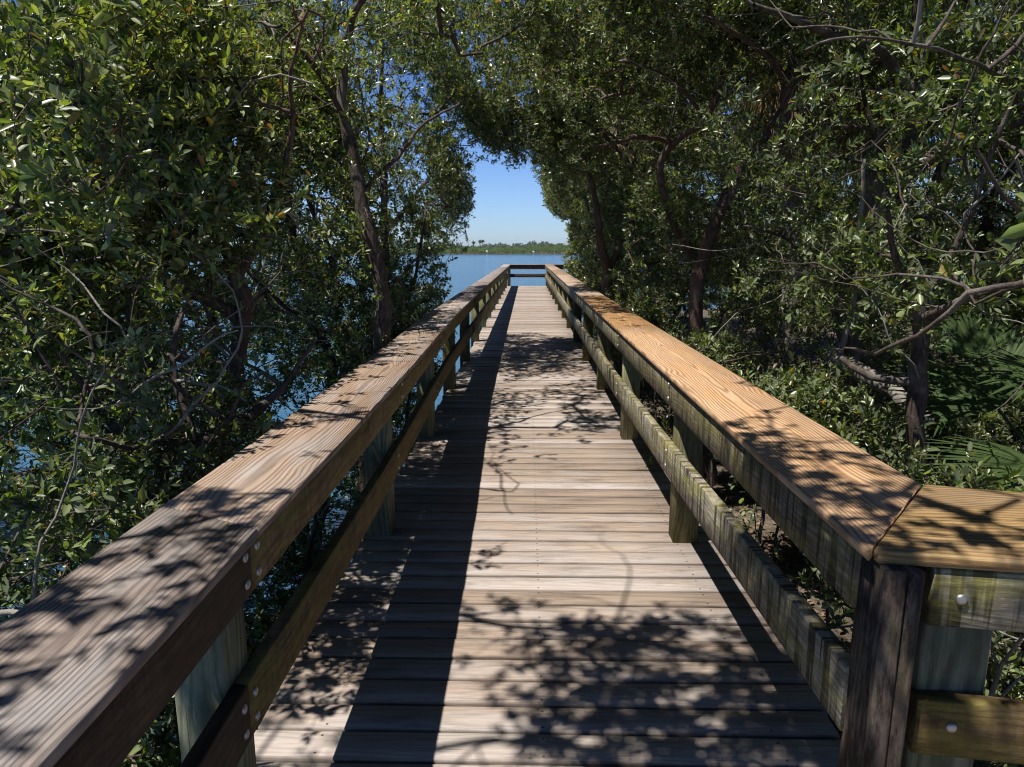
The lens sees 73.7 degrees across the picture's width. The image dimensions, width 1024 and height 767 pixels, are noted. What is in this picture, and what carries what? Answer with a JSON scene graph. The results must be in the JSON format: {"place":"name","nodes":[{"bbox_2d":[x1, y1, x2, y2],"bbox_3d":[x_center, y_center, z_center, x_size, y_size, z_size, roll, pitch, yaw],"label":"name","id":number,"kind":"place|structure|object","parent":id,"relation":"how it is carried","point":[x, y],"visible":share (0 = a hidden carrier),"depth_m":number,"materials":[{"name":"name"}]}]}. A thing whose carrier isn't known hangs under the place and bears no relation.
{"place":"outdoors","nodes":[
{"label":"outdoors","id":0,"kind":"place"},
{"bbox_2d":[272,251,578,253],"bbox_3d":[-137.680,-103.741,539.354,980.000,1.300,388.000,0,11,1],"label":"shore","id":1,"kind":"structure","parent":0,"point":[508,253],"depth_m":369.14,"materials":[{"name":"green plant"}]},
{"bbox_2d":[146,245,575,254],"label":"mangroves","id":2,"kind":"object","parent":1,"relation":"on","point":[544,249],"visible":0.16,"depth_m":342.58,"materials":[{"name":"green plant"}]},
{"bbox_2d":[152,240,760,250],"bbox_3d":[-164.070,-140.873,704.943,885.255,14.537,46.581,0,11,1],"label":"distant trees","id":3,"kind":"object","parent":1,"relation":"on","point":[515,245],"visible":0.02,"depth_m":696.26,"materials":[{"name":"green plant"}]},
{"bbox_2d":[0,254,963,765],"bbox_3d":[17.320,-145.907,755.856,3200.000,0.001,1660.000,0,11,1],"label":"water","id":4,"kind":"structure","parent":0,"point":[466,270],"depth_m":35.44,"materials":[{"name":"blue liquid"}]},
{"bbox_2d":[0,410,98,619],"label":"mangrove shrub","id":5,"kind":"object","parent":4,"relation":"on","point":[16,547],"visible":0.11,"depth_m":3.38,"materials":[{"name":"green plant"}]},
{"bbox_2d":[0,375,110,482],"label":"mangrove shrub","id":6,"kind":"object","parent":4,"relation":"on","point":[30,429],"visible":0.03,"depth_m":5.60,"materials":[{"name":"green plant"}]},
{"bbox_2d":[0,319,179,766],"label":"mangrove shrub","id":7,"kind":"object","parent":4,"relation":"on","point":[145,747],"visible":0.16,"depth_m":1.88,"materials":[{"name":"green plant"}]},
{"bbox_2d":[0,0,282,466],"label":"mangrove tree","id":8,"kind":"object","parent":4,"relation":"on","point":[12,265],"visible":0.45,"depth_m":2.48,"materials":[{"name":"green plant"}]},
{"bbox_2d":[0,0,284,463],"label":"mangrove tree","id":9,"kind":"object","parent":4,"relation":"on","point":[183,357],"visible":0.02,"depth_m":4.49,"materials":[{"name":"green plant"}]},
{"bbox_2d":[0,216,326,740],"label":"mangrove shrub","id":10,"kind":"object","parent":4,"relation":"on","point":[71,529],"visible":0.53,"depth_m":2.27,"materials":[{"name":"green plant"}]},
{"bbox_2d":[0,0,344,475],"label":"mangrove tree","id":11,"kind":"object","parent":4,"relation":"on","point":[193,178],"visible":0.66,"depth_m":2.58,"materials":[{"name":"green plant"}]},
{"bbox_2d":[40,320,322,530],"bbox_3d":[-2.521,0.395,5.395,2.166,2.576,1.516,-2,11,-10],"label":"mangrove shrub","id":12,"kind":"object","parent":4,"relation":"on","point":[170,396],"visible":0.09,"depth_m":5.37,"materials":[{"name":"green plant"}]},
{"bbox_2d":[11,0,404,395],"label":"mangrove tree","id":13,"kind":"object","parent":4,"relation":"on","point":[251,354],"visible":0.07,"depth_m":7.38,"materials":[{"name":"green plant"}]},
{"bbox_2d":[135,312,369,766],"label":"mangrove shrub","id":14,"kind":"object","parent":4,"relation":"on","point":[295,564],"visible":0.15,"depth_m":3.60,"materials":[{"name":"green plant"}]},
{"bbox_2d":[144,0,417,540],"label":"mangrove tree","id":15,"kind":"object","parent":4,"relation":"on","point":[295,325],"visible":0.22,"depth_m":5.44,"materials":[{"name":"green plant"}]},
{"bbox_2d":[316,301,442,408],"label":"mangrove shrub","id":16,"kind":"object","parent":4,"relation":"on","point":[414,389],"visible":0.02,"depth_m":8.87,"materials":[{"name":"green plant"}]},
{"bbox_2d":[193,0,576,560],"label":"mangrove tree","id":17,"kind":"object","parent":4,"relation":"on","point":[362,199],"visible":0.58,"depth_m":4.62,"materials":[{"name":"green plant"}]},
{"bbox_2d":[354,303,441,489],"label":"mangrove shrub","id":18,"kind":"object","parent":4,"relation":"on","point":[407,413],"visible":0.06,"depth_m":6.63,"materials":[{"name":"green plant"}]},
{"bbox_2d":[271,0,538,351],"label":"mangrove tree","id":19,"kind":"object","parent":4,"relation":"on","point":[447,172],"visible":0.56,"depth_m":7.40,"materials":[{"name":"green plant"}]},
{"bbox_2d":[2,0,1015,249],"label":"sky","id":20,"kind":"structure","parent":0,"point":[509,210],"materials":[{"name":"blue"}]},
{"bbox_2d":[582,307,1023,766],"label":"ground","id":21,"kind":"structure","parent":0,"point":[795,558],"depth_m":5.77,"materials":[{"name":"brown soil"}]},
{"bbox_2d":[254,286,840,766],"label":"boardwalk","id":22,"kind":"structure","parent":21,"relation":"on","point":[528,582],"depth_m":2.54,"materials":[{"name":"brown wood"}]},
{"bbox_2d":[0,264,510,766],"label":"wooden railing","id":23,"kind":"object","parent":22,"relation":"on","point":[110,650],"visible":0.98,"depth_m":1.41,"materials":[{"name":"brown wood"}]},
{"bbox_2d":[510,264,563,285],"bbox_3d":[1.486,-4.006,25.744,3.600,0.960,0.260,0,11,1],"label":"wooden railing","id":24,"kind":"object","parent":22,"relation":"attached to","point":[529,266],"visible":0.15,"depth_m":25.59,"materials":[{"name":"brown wood"}]},
{"bbox_2d":[545,265,920,730],"bbox_3d":[1.091,-1.596,13.468,0.309,0.960,24.691,0,11,1],"label":"wooden railing","id":25,"kind":"object","parent":22,"relation":"on","point":[832,505],"visible":0.97,"depth_m":2.06,"materials":[{"name":"brown wood"}]},
{"bbox_2d":[838,485,1023,766],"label":"wooden railing","id":26,"kind":"object","parent":22,"relation":"on","point":[940,597],"visible":1,"depth_m":1.31,"materials":[{"name":"brown wood"}]},
{"bbox_2d":[561,196,590,276],"bbox_3d":[2.226,-3.861,19.642,2.222,4.542,4.527,0,11,1],"label":"buttonwood tree","id":27,"kind":"object","parent":21,"relation":"on","point":[570,266],"visible":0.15,"depth_m":18.78,"materials":[{"name":"green plant"}]},
{"bbox_2d":[539,126,662,332],"bbox_3d":[2.067,-3.693,15.607,2.910,5.846,3.854,0,11,1],"label":"buttonwood tree","id":28,"kind":"object","parent":21,"relation":"on","point":[572,211],"visible":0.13,"depth_m":15.46,"materials":[{"name":"green plant"}]},
{"bbox_2d":[532,71,672,359],"bbox_3d":[1.658,-2.892,12.130,2.664,5.540,3.503,0,11,1],"label":"buttonwood tree","id":29,"kind":"object","parent":21,"relation":"on","point":[558,187],"visible":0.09,"depth_m":12.06,"materials":[{"name":"green plant"}]},
{"bbox_2d":[427,10,823,377],"bbox_3d":[1.521,-2.193,9.125,4.766,5.184,4.178,7,13,33],"label":"buttonwood tree","id":30,"kind":"object","parent":21,"relation":"on","point":[547,138],"visible":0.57,"depth_m":8.60,"materials":[{"name":"green plant"}]},
{"bbox_2d":[556,0,700,321],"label":"cabbage palm","id":31,"kind":"object","parent":21,"relation":"on","point":[599,181],"visible":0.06,"depth_m":10.69,"materials":[{"name":"green plant"}]},
{"bbox_2d":[457,0,833,378],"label":"buttonwood tree","id":32,"kind":"object","parent":21,"relation":"on","point":[638,60],"visible":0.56,"depth_m":6.70,"materials":[{"name":"green plant"}]},
{"bbox_2d":[610,282,688,425],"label":"understorey shrub","id":33,"kind":"object","parent":21,"relation":"on","point":[649,316],"visible":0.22,"depth_m":7.70,"materials":[{"name":"green plant"}]},
{"bbox_2d":[588,194,725,320],"bbox_3d":[3.792,-3.223,17.599,3.940,3.856,3.975,0,11,1],"label":"understorey shrub","id":34,"kind":"object","parent":21,"relation":"on","point":[683,307],"visible":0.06,"depth_m":16.93,"materials":[{"name":"green plant"}]},
{"bbox_2d":[469,0,982,485],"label":"buttonwood tree","id":35,"kind":"object","parent":21,"relation":"on","point":[721,208],"visible":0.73,"depth_m":5.33,"materials":[{"name":"green plant"}]},
{"bbox_2d":[649,97,813,344],"bbox_3d":[4.335,-3.443,14.017,4.609,5.942,3.764,0,11,1],"label":"buttonwood tree","id":36,"kind":"object","parent":21,"relation":"on","point":[713,176],"visible":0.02,"depth_m":13.59,"materials":[{"name":"green plant"}]},
{"bbox_2d":[649,243,837,495],"bbox_3d":[1.872,0.018,5.364,1.037,2.213,1.781,-8,14,-37],"label":"understorey shrub","id":37,"kind":"object","parent":21,"relation":"on","point":[742,359],"visible":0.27,"depth_m":5.48,"materials":[{"name":"green plant"}]},
{"bbox_2d":[669,26,863,386],"bbox_3d":[3.027,-2.229,7.799,2.896,5.683,2.335,6,13,29],"label":"cabbage palm","id":38,"kind":"object","parent":21,"relation":"on","point":[790,205],"visible":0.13,"depth_m":7.70,"materials":[{"name":"green plant"}]},
{"bbox_2d":[659,37,899,389],"bbox_3d":[3.802,-2.409,9.753,3.946,5.531,2.927,0,11,1],"label":"buttonwood tree","id":39,"kind":"object","parent":21,"relation":"on","point":[765,368],"visible":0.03,"depth_m":9.77,"materials":[{"name":"green plant"}]},
{"bbox_2d":[610,357,995,594],"bbox_3d":[5.080,0.666,6.236,8.155,0.745,9.906,0,11,1],"label":"ground cover","id":40,"kind":"object","parent":21,"relation":"on","point":[745,511],"visible":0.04,"depth_m":6.14,"materials":[{"name":"green plant"}]},
{"bbox_2d":[708,336,907,595],"bbox_3d":[1.832,0.455,4.693,1.379,1.606,2.290,0,11,1],"label":"understorey shrub","id":41,"kind":"object","parent":21,"relation":"on","point":[847,418],"visible":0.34,"depth_m":3.87,"materials":[{"name":"green plant"}]},
{"bbox_2d":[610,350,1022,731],"bbox_3d":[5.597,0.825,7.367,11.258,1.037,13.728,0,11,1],"label":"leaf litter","id":42,"kind":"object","parent":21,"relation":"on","point":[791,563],"visible":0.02,"depth_m":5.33,"materials":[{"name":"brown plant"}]},
{"bbox_2d":[713,143,972,358],"bbox_3d":[5.883,-2.516,12.551,4.608,4.419,4.559,0,11,1],"label":"understorey shrub","id":43,"kind":"object","parent":21,"relation":"on","point":[828,207],"visible":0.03,"depth_m":11.82,"materials":[{"name":"green plant"}]},
{"bbox_2d":[663,0,1023,452],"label":"buttonwood tree","id":44,"kind":"object","parent":21,"relation":"on","point":[835,296],"visible":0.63,"depth_m":4.30,"materials":[{"name":"green plant"}]},
{"bbox_2d":[765,311,948,408],"bbox_3d":[2.916,0.091,6.488,2.111,1.633,1.493,4,12,20],"label":"understorey shrub","id":45,"kind":"object","parent":21,"relation":"on","point":[905,346],"visible":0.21,"depth_m":6.44,"materials":[{"name":"green plant"}]},
{"bbox_2d":[821,345,933,423],"bbox_3d":[2.174,-0.001,4.160,0.145,0.373,0.812,-5,12,-23],"label":"fallen log","id":46,"kind":"object","parent":21,"relation":"on","point":[883,388],"visible":0.5,"depth_m":4.11,"materials":[{"name":"grey wood"}]},
{"bbox_2d":[838,159,865,352],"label":"dead branch","id":47,"kind":"object","parent":46,"relation":"on","point":[842,344],"visible":0.56,"depth_m":4.28,"materials":[{"name":"wood"}]},
{"bbox_2d":[749,0,1023,485],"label":"buttonwood tree","id":48,"kind":"object","parent":21,"relation":"on","point":[921,317],"visible":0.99,"depth_m":3.12,"materials":[{"name":"green plant"}]},
{"bbox_2d":[765,0,1023,432],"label":"buttonwood tree","id":49,"kind":"object","parent":21,"relation":"on","point":[870,100],"visible":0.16,"depth_m":6.66,"materials":[{"name":"green plant"}]},
{"bbox_2d":[804,0,999,389],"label":"cabbage palm","id":50,"kind":"object","parent":21,"relation":"on","point":[870,178],"visible":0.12,"depth_m":7.97,"materials":[{"name":"green plant"}]},
{"bbox_2d":[787,427,1023,697],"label":"understorey shrub","id":51,"kind":"object","parent":21,"relation":"on","point":[962,478],"visible":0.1,"depth_m":2.59,"materials":[{"name":"green plant"}]},
{"bbox_2d":[835,386,1007,488],"bbox_3d":[2.497,0.539,4.994,1.257,1.326,2.073,0,11,1],"label":"understorey shrub","id":52,"kind":"object","parent":21,"relation":"on","point":[970,429],"visible":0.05,"depth_m":4.33,"materials":[{"name":"green plant"}]},
{"bbox_2d":[828,651,1023,766],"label":"understorey shrub","id":53,"kind":"object","parent":21,"relation":"on","point":[1011,693],"visible":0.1,"depth_m":2.11,"materials":[{"name":"green plant"}]},
{"bbox_2d":[988,633,1023,697],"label":"dead twig","id":54,"kind":"object","parent":53,"relation":"on","point":[1000,666],"visible":0.61,"depth_m":1.72,"materials":[{"name":"brown wood"}]},
{"bbox_2d":[871,298,1023,452],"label":"saw palmetto","id":55,"kind":"object","parent":21,"relation":"on","point":[974,338],"visible":0.3,"depth_m":4.72,"materials":[{"name":"green plant"}]},
{"bbox_2d":[881,6,1023,373],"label":"buttonwood tree","id":56,"kind":"object","parent":21,"relation":"on","point":[987,225],"visible":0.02,"depth_m":8.69,"materials":[{"name":"green plant"}]},
{"bbox_2d":[884,344,1023,491],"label":"saw palmetto","id":57,"kind":"object","parent":21,"relation":"on","point":[1001,389],"visible":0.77,"depth_m":3.45,"materials":[{"name":"green plant"}]},
{"bbox_2d":[911,131,1023,368],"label":"understorey shrub","id":58,"kind":"object","parent":21,"relation":"on","point":[1005,207],"visible":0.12,"depth_m":9.05,"materials":[{"name":"green plant"}]},
{"bbox_2d":[918,106,1023,298],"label":"buttonwood tree","id":59,"kind":"object","parent":21,"relation":"on","point":[953,158],"visible":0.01,"depth_m":12.67,"materials":[{"name":"green plant"}]},
{"bbox_2d":[930,374,1023,489],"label":"understorey shrub","id":60,"kind":"object","parent":21,"relation":"on","point":[1013,409],"visible":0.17,"depth_m":4.23,"materials":[{"name":"green plant"}]},
{"bbox_2d":[930,280,1023,421],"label":"understorey shrub","id":61,"kind":"object","parent":21,"relation":"on","point":[1016,313],"visible":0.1,"depth_m":7.37,"materials":[{"name":"green plant"}]},
{"bbox_2d":[962,318,1023,450],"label":"understorey shrub","id":62,"kind":"object","parent":21,"relation":"on","point":[1019,332],"visible":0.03,"depth_m":5.76,"materials":[{"name":"green plant"}]}
]}

